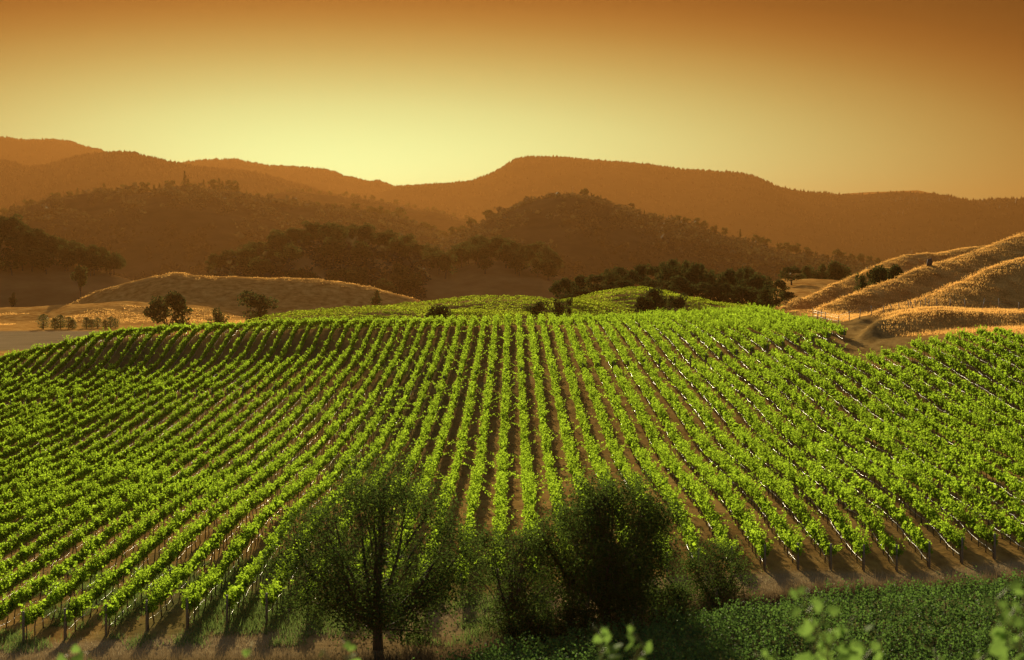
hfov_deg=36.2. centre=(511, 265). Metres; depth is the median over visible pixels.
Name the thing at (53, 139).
woods
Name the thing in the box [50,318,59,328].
poplar tree
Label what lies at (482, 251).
oak tree
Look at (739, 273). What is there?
oak tree
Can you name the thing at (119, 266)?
oak tree
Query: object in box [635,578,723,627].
bush
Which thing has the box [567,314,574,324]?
vine row
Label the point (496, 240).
oak tree
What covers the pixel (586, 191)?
oak tree
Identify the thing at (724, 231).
oak tree
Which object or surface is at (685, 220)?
oak tree
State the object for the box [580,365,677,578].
vine row
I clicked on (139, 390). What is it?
vine row
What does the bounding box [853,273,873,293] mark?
oak tree
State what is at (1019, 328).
dry grass
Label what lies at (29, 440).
vine row
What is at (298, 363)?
vine row
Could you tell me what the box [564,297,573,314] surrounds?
oak tree
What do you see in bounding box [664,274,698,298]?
oak tree
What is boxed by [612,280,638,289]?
oak tree
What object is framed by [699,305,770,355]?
vine row
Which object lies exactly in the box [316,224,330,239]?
oak tree
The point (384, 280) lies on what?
oak tree
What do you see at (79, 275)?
oak tree
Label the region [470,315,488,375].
vine row
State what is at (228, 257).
oak tree
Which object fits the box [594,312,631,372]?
vine row
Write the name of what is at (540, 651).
vine row
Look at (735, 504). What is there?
vine row
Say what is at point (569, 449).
vine row
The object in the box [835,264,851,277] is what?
oak tree
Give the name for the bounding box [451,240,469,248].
oak tree
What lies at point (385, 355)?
vine row
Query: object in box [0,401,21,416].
vine row
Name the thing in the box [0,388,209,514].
vine row
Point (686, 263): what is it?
oak tree
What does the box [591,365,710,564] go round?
vine row
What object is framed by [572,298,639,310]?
vine row
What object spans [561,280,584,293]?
oak tree
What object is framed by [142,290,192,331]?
oak tree
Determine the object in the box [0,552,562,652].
green weeds
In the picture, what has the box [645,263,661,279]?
oak tree
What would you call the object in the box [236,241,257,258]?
oak tree
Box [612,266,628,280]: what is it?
oak tree
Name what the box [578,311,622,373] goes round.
vine row
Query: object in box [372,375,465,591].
vine row
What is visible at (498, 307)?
vine row
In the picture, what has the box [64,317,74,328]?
poplar tree
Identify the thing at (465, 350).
vine row
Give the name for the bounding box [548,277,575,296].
oak tree
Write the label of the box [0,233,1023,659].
ground
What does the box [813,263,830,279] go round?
oak tree
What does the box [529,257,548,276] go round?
oak tree
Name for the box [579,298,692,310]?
vine row
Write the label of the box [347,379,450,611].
vine row
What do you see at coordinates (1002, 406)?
vine row
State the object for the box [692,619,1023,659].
vine row
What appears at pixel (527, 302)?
vine row
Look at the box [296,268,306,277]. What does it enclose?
oak tree
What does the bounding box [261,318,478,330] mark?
vine row
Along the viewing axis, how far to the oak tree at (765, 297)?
429.96 m
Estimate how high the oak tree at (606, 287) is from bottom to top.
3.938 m
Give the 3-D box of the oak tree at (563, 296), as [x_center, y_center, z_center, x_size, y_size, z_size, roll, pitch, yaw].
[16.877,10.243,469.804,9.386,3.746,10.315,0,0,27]
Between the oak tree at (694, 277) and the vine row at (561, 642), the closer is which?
the vine row at (561, 642)
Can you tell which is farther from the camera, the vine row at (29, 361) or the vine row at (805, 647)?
the vine row at (29, 361)
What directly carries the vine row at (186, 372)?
on the ground at (864, 335)
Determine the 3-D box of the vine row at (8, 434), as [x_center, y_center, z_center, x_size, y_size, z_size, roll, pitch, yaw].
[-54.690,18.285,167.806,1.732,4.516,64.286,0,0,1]
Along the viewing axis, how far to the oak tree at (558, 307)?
369.81 m
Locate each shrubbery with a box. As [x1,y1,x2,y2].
[0,182,449,280]
[204,233,439,301]
[264,188,480,227]
[430,190,882,290]
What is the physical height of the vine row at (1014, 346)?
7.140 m
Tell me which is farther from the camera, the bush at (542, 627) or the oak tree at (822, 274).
the oak tree at (822, 274)
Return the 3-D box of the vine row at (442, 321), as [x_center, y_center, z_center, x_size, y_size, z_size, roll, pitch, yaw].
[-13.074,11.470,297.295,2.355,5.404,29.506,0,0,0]
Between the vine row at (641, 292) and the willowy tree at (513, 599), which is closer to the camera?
the willowy tree at (513, 599)
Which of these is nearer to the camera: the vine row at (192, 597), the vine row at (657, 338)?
the vine row at (192, 597)
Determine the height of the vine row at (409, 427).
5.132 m
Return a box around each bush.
[491,602,565,647]
[539,596,604,641]
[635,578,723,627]
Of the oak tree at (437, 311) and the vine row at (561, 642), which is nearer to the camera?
the vine row at (561, 642)
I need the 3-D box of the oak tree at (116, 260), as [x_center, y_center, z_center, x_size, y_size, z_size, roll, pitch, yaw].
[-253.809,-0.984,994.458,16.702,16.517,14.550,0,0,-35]
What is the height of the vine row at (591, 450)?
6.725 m
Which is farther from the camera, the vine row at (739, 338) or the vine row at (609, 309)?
the vine row at (609, 309)
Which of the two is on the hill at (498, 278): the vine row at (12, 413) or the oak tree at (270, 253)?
the oak tree at (270, 253)
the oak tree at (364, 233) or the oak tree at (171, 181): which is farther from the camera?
the oak tree at (171, 181)
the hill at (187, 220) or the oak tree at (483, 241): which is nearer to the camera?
the oak tree at (483, 241)
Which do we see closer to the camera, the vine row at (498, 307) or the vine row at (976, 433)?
the vine row at (976, 433)
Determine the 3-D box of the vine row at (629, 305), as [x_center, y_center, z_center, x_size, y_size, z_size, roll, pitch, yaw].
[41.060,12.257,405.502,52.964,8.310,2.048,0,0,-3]
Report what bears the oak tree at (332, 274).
on the hill at (498, 278)
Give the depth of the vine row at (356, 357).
229.57 m
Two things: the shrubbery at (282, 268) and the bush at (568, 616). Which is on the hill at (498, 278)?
the shrubbery at (282, 268)
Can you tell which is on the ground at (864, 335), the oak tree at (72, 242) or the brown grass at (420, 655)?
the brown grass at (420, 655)
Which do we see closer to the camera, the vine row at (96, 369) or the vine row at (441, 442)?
the vine row at (441, 442)
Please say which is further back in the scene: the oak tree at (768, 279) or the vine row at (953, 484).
the oak tree at (768, 279)
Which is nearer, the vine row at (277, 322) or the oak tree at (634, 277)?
the vine row at (277, 322)
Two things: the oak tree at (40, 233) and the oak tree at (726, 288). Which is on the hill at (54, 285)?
the oak tree at (40, 233)
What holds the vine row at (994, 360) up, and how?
on the ground at (864, 335)
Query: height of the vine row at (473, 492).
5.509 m
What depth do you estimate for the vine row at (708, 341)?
227.36 m
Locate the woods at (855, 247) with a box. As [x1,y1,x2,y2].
[392,155,1023,259]
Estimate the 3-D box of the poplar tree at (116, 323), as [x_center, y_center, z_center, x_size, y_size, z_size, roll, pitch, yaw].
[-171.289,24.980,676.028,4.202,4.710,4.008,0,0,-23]
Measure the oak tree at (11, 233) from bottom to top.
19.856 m
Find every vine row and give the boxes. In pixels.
[0,329,106,404]
[0,335,85,391]
[0,335,93,396]
[0,340,70,384]
[0,343,56,378]
[0,348,44,369]
[0,350,30,362]
[0,386,302,628]
[0,387,241,541]
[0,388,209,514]
[0,388,256,559]
[0,389,224,525]
[0,389,276,575]
[0,389,287,601]
[0,390,176,503]
[0,390,193,504]
[0,392,103,450]
[0,392,131,474]
[0,392,147,476]
[0,392,163,486]
[0,393,115,459]
[0,394,83,441]
[0,396,69,433]
[0,398,52,428]
[0,400,36,421]
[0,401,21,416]
[0,402,6,415]
[9,327,120,404]
[18,386,319,641]
[25,327,133,403]
[37,326,148,403]
[55,324,163,402]
[60,385,336,639]
[71,323,173,401]
[83,386,354,635]
[86,323,187,400]
[102,321,200,400]
[117,321,210,397]
[132,322,224,398]
[142,381,367,631]
[148,320,235,395]
[162,321,248,398]
[179,319,260,398]
[181,382,386,628]
[195,319,272,398]
[210,317,284,398]
[223,381,403,625]
[225,316,298,397]
[232,316,310,397]
[246,304,513,322]
[247,305,515,322]
[248,314,522,331]
[253,309,515,327]
[256,315,322,398]
[256,378,414,623]
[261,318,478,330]
[271,316,338,397]
[287,315,348,396]
[300,377,430,618]
[303,316,360,395]
[318,315,372,396]
[333,317,384,395]
[347,315,396,394]
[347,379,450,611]
[365,316,408,393]
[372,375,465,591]
[380,316,419,392]
[389,294,617,306]
[392,316,433,390]
[396,297,612,308]
[404,300,608,312]
[409,314,442,389]
[409,370,477,586]
[411,578,1023,659]
[415,303,603,314]
[423,307,593,316]
[423,316,455,388]
[433,308,595,321]
[436,571,1023,659]
[437,315,445,325]
[438,313,467,382]
[442,372,499,600]
[451,310,584,323]
[454,314,479,377]
[460,590,1023,659]
[463,317,468,325]
[465,566,1023,659]
[467,583,1023,659]
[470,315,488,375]
[481,315,501,373]
[481,366,517,595]
[499,311,514,372]
[507,370,551,587]
[511,312,528,371]
[524,314,541,370]
[528,363,577,570]
[536,313,558,369]
[543,364,595,550]
[547,313,556,324]
[550,313,573,368]
[553,602,1023,659]
[558,313,588,372]
[561,601,1023,659]
[562,363,635,546]
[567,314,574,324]
[569,297,671,311]
[571,308,629,314]
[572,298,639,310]
[572,303,638,313]
[573,312,600,371]
[575,286,754,306]
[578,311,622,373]
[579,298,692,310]
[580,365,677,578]
[581,287,748,306]
[583,294,718,309]
[586,291,736,308]
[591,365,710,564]
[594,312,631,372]
[603,612,1023,659]
[604,310,648,371]
[613,365,744,571]
[616,307,663,370]
[624,361,785,570]
[625,312,679,368]
[641,310,691,366]
[643,359,811,569]
[651,307,708,365]
[660,357,843,569]
[662,310,723,362]
[670,358,872,570]
[676,309,738,359]
[687,308,754,358]
[691,354,904,570]
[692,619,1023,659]
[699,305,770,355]
[707,357,932,567]
[708,304,784,350]
[722,305,804,349]
[722,354,966,563]
[733,304,818,346]
[735,348,1009,559]
[744,302,831,342]
[753,350,1023,549]
[754,636,1023,659]
[756,305,847,341]
[770,348,1023,523]
[784,345,1023,501]
[792,336,1023,481]
[815,335,1023,464]
[857,349,1023,449]
[880,346,1023,439]
[892,345,1023,425]
[894,646,1023,659]
[909,334,1023,411]
[928,333,1023,400]
[945,332,1023,384]
[952,327,1023,371]
[975,324,1023,354]
[992,327,1023,346]
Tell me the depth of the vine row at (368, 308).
363.93 m
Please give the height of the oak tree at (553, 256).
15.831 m
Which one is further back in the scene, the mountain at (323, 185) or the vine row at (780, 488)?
the mountain at (323, 185)
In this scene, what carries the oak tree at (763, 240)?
on the hill at (578, 246)
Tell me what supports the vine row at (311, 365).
on the ground at (864, 335)
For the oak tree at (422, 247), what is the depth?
1166.63 m
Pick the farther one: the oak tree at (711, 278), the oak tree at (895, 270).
the oak tree at (711, 278)
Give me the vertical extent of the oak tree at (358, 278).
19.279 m
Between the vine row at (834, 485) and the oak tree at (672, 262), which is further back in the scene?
the oak tree at (672, 262)
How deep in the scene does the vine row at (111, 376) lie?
227.46 m
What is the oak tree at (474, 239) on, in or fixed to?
on the hill at (498, 278)
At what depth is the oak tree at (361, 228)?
1144.70 m
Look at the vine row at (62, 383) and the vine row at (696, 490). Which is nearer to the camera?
the vine row at (696, 490)
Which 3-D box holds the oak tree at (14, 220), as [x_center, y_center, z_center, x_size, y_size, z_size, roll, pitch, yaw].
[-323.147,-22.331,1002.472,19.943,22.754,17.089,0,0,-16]
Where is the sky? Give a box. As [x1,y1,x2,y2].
[0,0,1023,200]
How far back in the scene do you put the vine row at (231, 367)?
230.03 m
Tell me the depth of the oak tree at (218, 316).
565.31 m
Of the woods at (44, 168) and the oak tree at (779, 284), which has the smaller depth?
the oak tree at (779, 284)
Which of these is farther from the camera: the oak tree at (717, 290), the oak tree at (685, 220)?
the oak tree at (685, 220)
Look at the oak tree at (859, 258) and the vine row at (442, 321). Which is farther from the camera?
the oak tree at (859, 258)
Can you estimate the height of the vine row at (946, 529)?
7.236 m
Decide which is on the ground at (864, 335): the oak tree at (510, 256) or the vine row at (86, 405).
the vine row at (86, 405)
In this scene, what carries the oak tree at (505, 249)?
on the hill at (498, 278)
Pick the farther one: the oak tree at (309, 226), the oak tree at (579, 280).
the oak tree at (309, 226)
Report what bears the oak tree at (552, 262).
on the hill at (498, 278)
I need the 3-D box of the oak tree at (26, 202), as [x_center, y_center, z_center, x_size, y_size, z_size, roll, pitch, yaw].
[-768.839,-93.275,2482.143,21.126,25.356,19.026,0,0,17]
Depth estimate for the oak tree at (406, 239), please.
1137.67 m
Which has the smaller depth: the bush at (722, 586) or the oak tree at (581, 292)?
the bush at (722, 586)
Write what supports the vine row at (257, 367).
on the ground at (864, 335)
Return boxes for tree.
[0,207,7,214]
[0,213,22,246]
[6,225,37,247]
[8,292,17,306]
[16,223,33,233]
[21,199,34,206]
[30,228,47,251]
[37,314,49,328]
[38,235,58,253]
[46,235,68,253]
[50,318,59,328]
[55,314,65,328]
[56,244,81,270]
[56,249,77,270]
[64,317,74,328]
[68,240,83,263]
[68,319,77,328]
[70,265,87,298]
[73,246,88,264]
[80,254,98,275]
[82,317,90,327]
[83,251,105,275]
[88,245,109,270]
[89,319,94,327]
[92,317,101,327]
[100,251,124,275]
[101,320,107,327]
[106,253,126,274]
[106,316,114,327]
[112,318,119,327]
[139,182,150,190]
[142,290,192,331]
[164,180,175,187]
[182,171,186,184]
[205,253,225,269]
[206,179,216,188]
[207,306,229,331]
[210,249,232,268]
[217,178,221,189]
[219,181,226,191]
[223,252,236,265]
[225,180,237,191]
[230,251,242,261]
[235,246,253,265]
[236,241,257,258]
[236,290,278,321]
[247,428,517,653]
[254,241,268,253]
[262,249,277,264]
[264,230,281,249]
[267,237,284,248]
[271,233,287,248]
[274,242,302,263]
[282,227,299,244]
[284,269,299,277]
[290,228,299,245]
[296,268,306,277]
[301,220,320,240]
[301,272,319,278]
[308,271,318,278]
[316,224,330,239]
[321,222,348,240]
[325,269,344,280]
[337,266,356,281]
[342,266,368,285]
[345,223,357,238]
[351,203,359,210]
[353,225,377,240]
[356,222,372,239]
[370,289,382,306]
[371,206,383,214]
[372,280,398,293]
[375,278,395,292]
[379,229,402,245]
[388,207,406,216]
[388,237,414,261]
[395,233,415,248]
[417,243,430,257]
[421,245,439,258]
[422,247,440,269]
[425,305,454,326]
[426,224,436,232]
[434,250,457,278]
[447,247,462,266]
[448,226,457,234]
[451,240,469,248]
[453,245,468,267]
[453,512,566,634]
[456,225,465,231]
[464,236,485,261]
[466,217,476,227]
[466,242,488,263]
[467,244,480,263]
[476,235,494,243]
[476,255,493,273]
[478,239,493,255]
[486,209,495,215]
[490,235,507,260]
[495,242,517,267]
[499,241,519,261]
[503,452,708,643]
[505,250,526,273]
[509,253,529,275]
[522,300,552,317]
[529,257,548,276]
[530,240,545,253]
[536,245,555,259]
[538,260,558,280]
[540,264,558,280]
[545,252,559,266]
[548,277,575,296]
[552,298,568,316]
[555,294,580,299]
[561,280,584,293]
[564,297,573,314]
[570,289,592,297]
[574,275,593,292]
[580,188,588,194]
[582,272,609,292]
[594,284,617,291]
[600,267,621,286]
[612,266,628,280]
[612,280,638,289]
[621,269,643,286]
[634,264,649,285]
[634,295,646,314]
[637,280,669,293]
[640,286,667,313]
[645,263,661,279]
[654,261,679,289]
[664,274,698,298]
[664,292,687,313]
[667,259,687,289]
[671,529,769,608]
[680,259,692,276]
[682,217,690,222]
[682,282,715,301]
[683,273,700,283]
[684,262,710,286]
[693,218,699,224]
[698,270,714,295]
[699,220,708,226]
[702,285,726,304]
[705,269,722,292]
[713,268,740,298]
[714,282,741,304]
[721,227,727,235]
[724,285,758,307]
[731,268,746,285]
[736,266,754,304]
[739,274,762,292]
[745,289,770,307]
[746,272,769,292]
[751,234,760,241]
[755,276,775,294]
[756,284,784,308]
[759,237,771,244]
[769,279,789,299]
[775,243,782,249]
[777,265,805,284]
[778,292,796,300]
[783,242,794,250]
[790,243,801,252]
[801,265,818,278]
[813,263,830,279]
[826,260,843,280]
[832,248,842,256]
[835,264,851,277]
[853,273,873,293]
[856,253,864,260]
[866,265,890,285]
[886,264,903,280]
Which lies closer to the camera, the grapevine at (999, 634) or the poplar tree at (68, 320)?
the grapevine at (999, 634)
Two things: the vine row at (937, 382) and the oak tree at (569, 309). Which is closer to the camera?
the vine row at (937, 382)
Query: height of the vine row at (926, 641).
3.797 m
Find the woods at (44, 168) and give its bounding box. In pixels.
[0,149,340,213]
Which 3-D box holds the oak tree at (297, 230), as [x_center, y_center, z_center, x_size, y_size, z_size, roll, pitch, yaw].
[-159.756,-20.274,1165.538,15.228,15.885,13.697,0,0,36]
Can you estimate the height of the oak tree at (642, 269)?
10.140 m
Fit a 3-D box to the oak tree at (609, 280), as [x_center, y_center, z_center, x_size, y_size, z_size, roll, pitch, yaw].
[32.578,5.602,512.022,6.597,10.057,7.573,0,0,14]
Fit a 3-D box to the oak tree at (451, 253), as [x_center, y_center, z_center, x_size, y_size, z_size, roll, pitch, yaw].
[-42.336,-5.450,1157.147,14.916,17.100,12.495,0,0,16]
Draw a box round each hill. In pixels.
[0,244,131,307]
[3,189,439,279]
[221,246,566,303]
[264,191,474,233]
[440,197,871,292]
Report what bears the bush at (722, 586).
on the ground at (864, 335)
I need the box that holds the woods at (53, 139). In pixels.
[1,136,104,164]
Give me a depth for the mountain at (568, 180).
5227.71 m
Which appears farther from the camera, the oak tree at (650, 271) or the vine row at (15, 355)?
the oak tree at (650, 271)
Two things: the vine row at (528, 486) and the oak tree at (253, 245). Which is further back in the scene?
the oak tree at (253, 245)
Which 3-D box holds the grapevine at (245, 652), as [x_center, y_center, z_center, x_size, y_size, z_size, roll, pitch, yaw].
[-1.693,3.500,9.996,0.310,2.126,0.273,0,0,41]
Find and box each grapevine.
[57,644,90,659]
[242,642,251,659]
[319,638,359,659]
[592,620,651,659]
[753,648,989,659]
[789,585,881,659]
[980,578,1023,659]
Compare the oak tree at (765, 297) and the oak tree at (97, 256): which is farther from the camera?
the oak tree at (97, 256)
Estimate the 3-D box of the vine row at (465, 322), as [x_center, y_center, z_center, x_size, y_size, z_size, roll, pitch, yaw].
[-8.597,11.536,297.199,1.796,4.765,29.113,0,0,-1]
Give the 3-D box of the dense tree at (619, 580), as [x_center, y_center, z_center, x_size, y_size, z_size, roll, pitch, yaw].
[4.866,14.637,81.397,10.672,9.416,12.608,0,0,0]
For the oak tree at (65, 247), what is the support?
on the hill at (54, 285)
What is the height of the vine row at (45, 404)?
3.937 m
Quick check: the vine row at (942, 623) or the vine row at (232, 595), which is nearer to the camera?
the vine row at (942, 623)
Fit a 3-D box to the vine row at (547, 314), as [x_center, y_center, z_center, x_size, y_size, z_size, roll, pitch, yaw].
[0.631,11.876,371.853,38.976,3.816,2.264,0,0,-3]
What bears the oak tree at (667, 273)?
on the ground at (864, 335)
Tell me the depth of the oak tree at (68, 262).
978.54 m
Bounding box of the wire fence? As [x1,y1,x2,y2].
[812,297,1018,322]
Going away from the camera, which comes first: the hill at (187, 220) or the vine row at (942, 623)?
the vine row at (942, 623)
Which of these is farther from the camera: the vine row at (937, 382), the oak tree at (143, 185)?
the oak tree at (143, 185)
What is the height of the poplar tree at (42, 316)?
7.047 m
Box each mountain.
[0,137,101,166]
[0,153,314,213]
[184,160,397,198]
[366,158,1023,262]
[841,190,927,194]
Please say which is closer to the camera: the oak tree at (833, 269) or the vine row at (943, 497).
the vine row at (943, 497)
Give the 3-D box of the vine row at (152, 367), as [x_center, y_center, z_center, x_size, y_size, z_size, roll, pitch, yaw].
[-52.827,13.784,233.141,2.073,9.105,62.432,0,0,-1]
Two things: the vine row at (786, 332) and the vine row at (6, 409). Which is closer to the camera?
the vine row at (6, 409)
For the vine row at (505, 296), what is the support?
on the ground at (864, 335)
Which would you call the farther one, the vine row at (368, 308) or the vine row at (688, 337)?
the vine row at (368, 308)
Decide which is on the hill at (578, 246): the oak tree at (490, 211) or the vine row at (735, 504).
the oak tree at (490, 211)
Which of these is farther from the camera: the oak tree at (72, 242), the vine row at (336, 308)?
the oak tree at (72, 242)
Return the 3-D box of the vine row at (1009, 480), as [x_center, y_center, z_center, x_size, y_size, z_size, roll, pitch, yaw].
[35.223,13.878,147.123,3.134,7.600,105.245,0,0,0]
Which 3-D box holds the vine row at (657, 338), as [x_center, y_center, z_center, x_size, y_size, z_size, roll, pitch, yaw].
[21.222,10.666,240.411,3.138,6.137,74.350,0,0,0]
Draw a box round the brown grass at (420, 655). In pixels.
[2,562,1023,659]
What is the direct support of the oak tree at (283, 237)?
on the hill at (498, 278)
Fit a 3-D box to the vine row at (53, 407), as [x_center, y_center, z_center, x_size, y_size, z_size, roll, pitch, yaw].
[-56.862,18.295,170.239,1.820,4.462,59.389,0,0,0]
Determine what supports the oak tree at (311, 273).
on the hill at (498, 278)
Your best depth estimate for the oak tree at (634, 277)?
499.19 m
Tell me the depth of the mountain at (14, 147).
6540.86 m
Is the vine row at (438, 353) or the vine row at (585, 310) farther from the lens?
the vine row at (585, 310)
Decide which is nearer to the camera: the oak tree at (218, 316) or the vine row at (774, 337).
the vine row at (774, 337)
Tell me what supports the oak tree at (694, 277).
on the ground at (864, 335)
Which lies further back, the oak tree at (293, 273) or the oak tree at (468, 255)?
the oak tree at (468, 255)
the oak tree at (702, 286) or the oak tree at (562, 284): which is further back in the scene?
the oak tree at (562, 284)
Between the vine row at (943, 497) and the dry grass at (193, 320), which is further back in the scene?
the dry grass at (193, 320)
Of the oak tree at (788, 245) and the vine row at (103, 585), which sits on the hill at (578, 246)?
the oak tree at (788, 245)
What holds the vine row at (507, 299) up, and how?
on the ground at (864, 335)
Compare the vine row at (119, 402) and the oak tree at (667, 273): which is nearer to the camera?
the vine row at (119, 402)
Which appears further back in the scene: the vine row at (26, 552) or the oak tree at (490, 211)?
the oak tree at (490, 211)
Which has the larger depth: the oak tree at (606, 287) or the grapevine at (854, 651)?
the oak tree at (606, 287)
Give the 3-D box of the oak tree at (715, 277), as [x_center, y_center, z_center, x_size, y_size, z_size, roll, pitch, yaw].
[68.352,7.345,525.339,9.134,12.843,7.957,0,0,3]
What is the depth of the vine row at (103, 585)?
106.38 m
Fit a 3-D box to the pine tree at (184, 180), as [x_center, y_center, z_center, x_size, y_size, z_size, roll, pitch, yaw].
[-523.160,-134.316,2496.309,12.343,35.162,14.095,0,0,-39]
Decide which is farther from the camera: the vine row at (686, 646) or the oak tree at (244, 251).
the oak tree at (244, 251)
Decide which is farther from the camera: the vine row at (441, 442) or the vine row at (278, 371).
the vine row at (278, 371)
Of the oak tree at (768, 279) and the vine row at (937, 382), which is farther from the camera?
the oak tree at (768, 279)
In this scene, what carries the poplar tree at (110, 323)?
on the ground at (864, 335)
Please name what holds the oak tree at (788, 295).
on the ground at (864, 335)
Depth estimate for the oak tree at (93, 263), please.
978.94 m
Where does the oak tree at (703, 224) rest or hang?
on the hill at (578, 246)
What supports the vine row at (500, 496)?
on the ground at (864, 335)
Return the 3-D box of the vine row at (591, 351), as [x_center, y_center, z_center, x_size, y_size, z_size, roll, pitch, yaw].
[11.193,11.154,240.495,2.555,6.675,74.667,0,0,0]
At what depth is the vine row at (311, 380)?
228.55 m
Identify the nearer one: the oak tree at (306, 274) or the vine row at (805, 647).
the vine row at (805, 647)
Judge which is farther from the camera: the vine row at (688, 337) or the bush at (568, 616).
the vine row at (688, 337)
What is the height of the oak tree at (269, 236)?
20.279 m
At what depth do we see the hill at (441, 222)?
3614.08 m
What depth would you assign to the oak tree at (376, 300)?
799.23 m
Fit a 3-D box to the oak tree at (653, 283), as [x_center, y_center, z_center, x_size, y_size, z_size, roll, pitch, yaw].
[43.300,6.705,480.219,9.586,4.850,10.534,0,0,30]
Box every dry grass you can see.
[0,272,417,324]
[741,233,1023,335]
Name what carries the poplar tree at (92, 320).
on the ground at (864, 335)
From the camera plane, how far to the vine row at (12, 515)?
143.24 m
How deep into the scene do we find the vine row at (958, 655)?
66.31 m
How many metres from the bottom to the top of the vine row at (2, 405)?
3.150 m
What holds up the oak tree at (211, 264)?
on the hill at (498, 278)
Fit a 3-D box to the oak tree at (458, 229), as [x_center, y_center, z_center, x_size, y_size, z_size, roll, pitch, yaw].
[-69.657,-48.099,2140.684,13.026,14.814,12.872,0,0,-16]
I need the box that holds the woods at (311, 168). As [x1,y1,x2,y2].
[180,157,447,195]
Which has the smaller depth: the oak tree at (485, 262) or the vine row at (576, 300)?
the vine row at (576, 300)
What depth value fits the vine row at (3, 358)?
243.31 m
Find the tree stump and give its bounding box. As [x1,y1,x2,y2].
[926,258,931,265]
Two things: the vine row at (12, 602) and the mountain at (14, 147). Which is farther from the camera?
the mountain at (14, 147)
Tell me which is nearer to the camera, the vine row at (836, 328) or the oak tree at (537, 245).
the vine row at (836, 328)
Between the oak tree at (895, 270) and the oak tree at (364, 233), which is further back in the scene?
the oak tree at (364, 233)
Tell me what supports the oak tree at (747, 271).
on the ground at (864, 335)
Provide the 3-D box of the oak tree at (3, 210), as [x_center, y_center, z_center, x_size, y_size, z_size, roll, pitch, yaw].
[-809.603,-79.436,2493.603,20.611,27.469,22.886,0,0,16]
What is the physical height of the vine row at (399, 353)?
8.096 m
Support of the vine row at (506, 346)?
on the ground at (864, 335)
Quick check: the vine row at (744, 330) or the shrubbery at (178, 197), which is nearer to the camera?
the vine row at (744, 330)
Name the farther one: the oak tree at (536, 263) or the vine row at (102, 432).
the oak tree at (536, 263)
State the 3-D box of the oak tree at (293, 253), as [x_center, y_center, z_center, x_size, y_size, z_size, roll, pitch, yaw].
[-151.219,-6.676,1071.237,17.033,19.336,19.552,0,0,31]
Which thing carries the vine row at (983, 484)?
on the ground at (864, 335)
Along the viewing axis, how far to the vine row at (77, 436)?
167.19 m
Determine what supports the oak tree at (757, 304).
on the ground at (864, 335)
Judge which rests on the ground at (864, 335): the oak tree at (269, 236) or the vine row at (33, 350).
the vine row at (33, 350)
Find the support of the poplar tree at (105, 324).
on the ground at (864, 335)
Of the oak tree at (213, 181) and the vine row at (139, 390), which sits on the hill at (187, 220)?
the oak tree at (213, 181)
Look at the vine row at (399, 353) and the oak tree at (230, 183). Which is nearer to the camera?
the vine row at (399, 353)
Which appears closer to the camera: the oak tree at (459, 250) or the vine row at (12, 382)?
the vine row at (12, 382)
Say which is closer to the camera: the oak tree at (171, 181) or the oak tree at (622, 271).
the oak tree at (622, 271)
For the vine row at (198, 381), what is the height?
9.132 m
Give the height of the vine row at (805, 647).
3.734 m
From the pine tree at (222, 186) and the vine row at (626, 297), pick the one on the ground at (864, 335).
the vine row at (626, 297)
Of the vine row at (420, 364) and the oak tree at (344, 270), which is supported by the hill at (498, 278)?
the oak tree at (344, 270)
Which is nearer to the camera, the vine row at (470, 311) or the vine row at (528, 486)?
the vine row at (528, 486)
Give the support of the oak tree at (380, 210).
on the hill at (187, 220)
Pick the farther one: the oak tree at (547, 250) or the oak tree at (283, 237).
the oak tree at (547, 250)
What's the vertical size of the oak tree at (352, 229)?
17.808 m
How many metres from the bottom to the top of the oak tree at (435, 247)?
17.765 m
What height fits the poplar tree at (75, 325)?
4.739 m
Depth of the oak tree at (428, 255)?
1123.28 m
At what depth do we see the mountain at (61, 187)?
4550.74 m
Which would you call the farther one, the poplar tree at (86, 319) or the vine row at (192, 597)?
the poplar tree at (86, 319)
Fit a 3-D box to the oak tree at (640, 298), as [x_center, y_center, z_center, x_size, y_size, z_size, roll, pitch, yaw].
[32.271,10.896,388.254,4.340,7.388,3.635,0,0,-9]
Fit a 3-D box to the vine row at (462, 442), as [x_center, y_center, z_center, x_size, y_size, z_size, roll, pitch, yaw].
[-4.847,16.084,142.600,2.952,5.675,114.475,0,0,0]
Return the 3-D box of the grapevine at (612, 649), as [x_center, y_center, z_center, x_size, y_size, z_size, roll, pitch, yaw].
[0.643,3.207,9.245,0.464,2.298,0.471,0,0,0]
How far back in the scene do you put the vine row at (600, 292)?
432.56 m
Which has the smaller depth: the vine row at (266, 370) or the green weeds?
the green weeds
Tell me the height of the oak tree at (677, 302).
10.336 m
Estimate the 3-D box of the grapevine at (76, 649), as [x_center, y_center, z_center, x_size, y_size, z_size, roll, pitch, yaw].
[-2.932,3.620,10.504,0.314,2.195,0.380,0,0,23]
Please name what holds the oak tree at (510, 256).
on the hill at (498, 278)
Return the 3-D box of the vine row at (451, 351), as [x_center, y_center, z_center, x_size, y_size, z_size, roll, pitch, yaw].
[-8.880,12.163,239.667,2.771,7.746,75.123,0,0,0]
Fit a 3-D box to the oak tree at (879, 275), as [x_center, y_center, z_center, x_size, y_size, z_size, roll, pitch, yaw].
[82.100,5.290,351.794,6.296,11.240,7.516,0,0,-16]

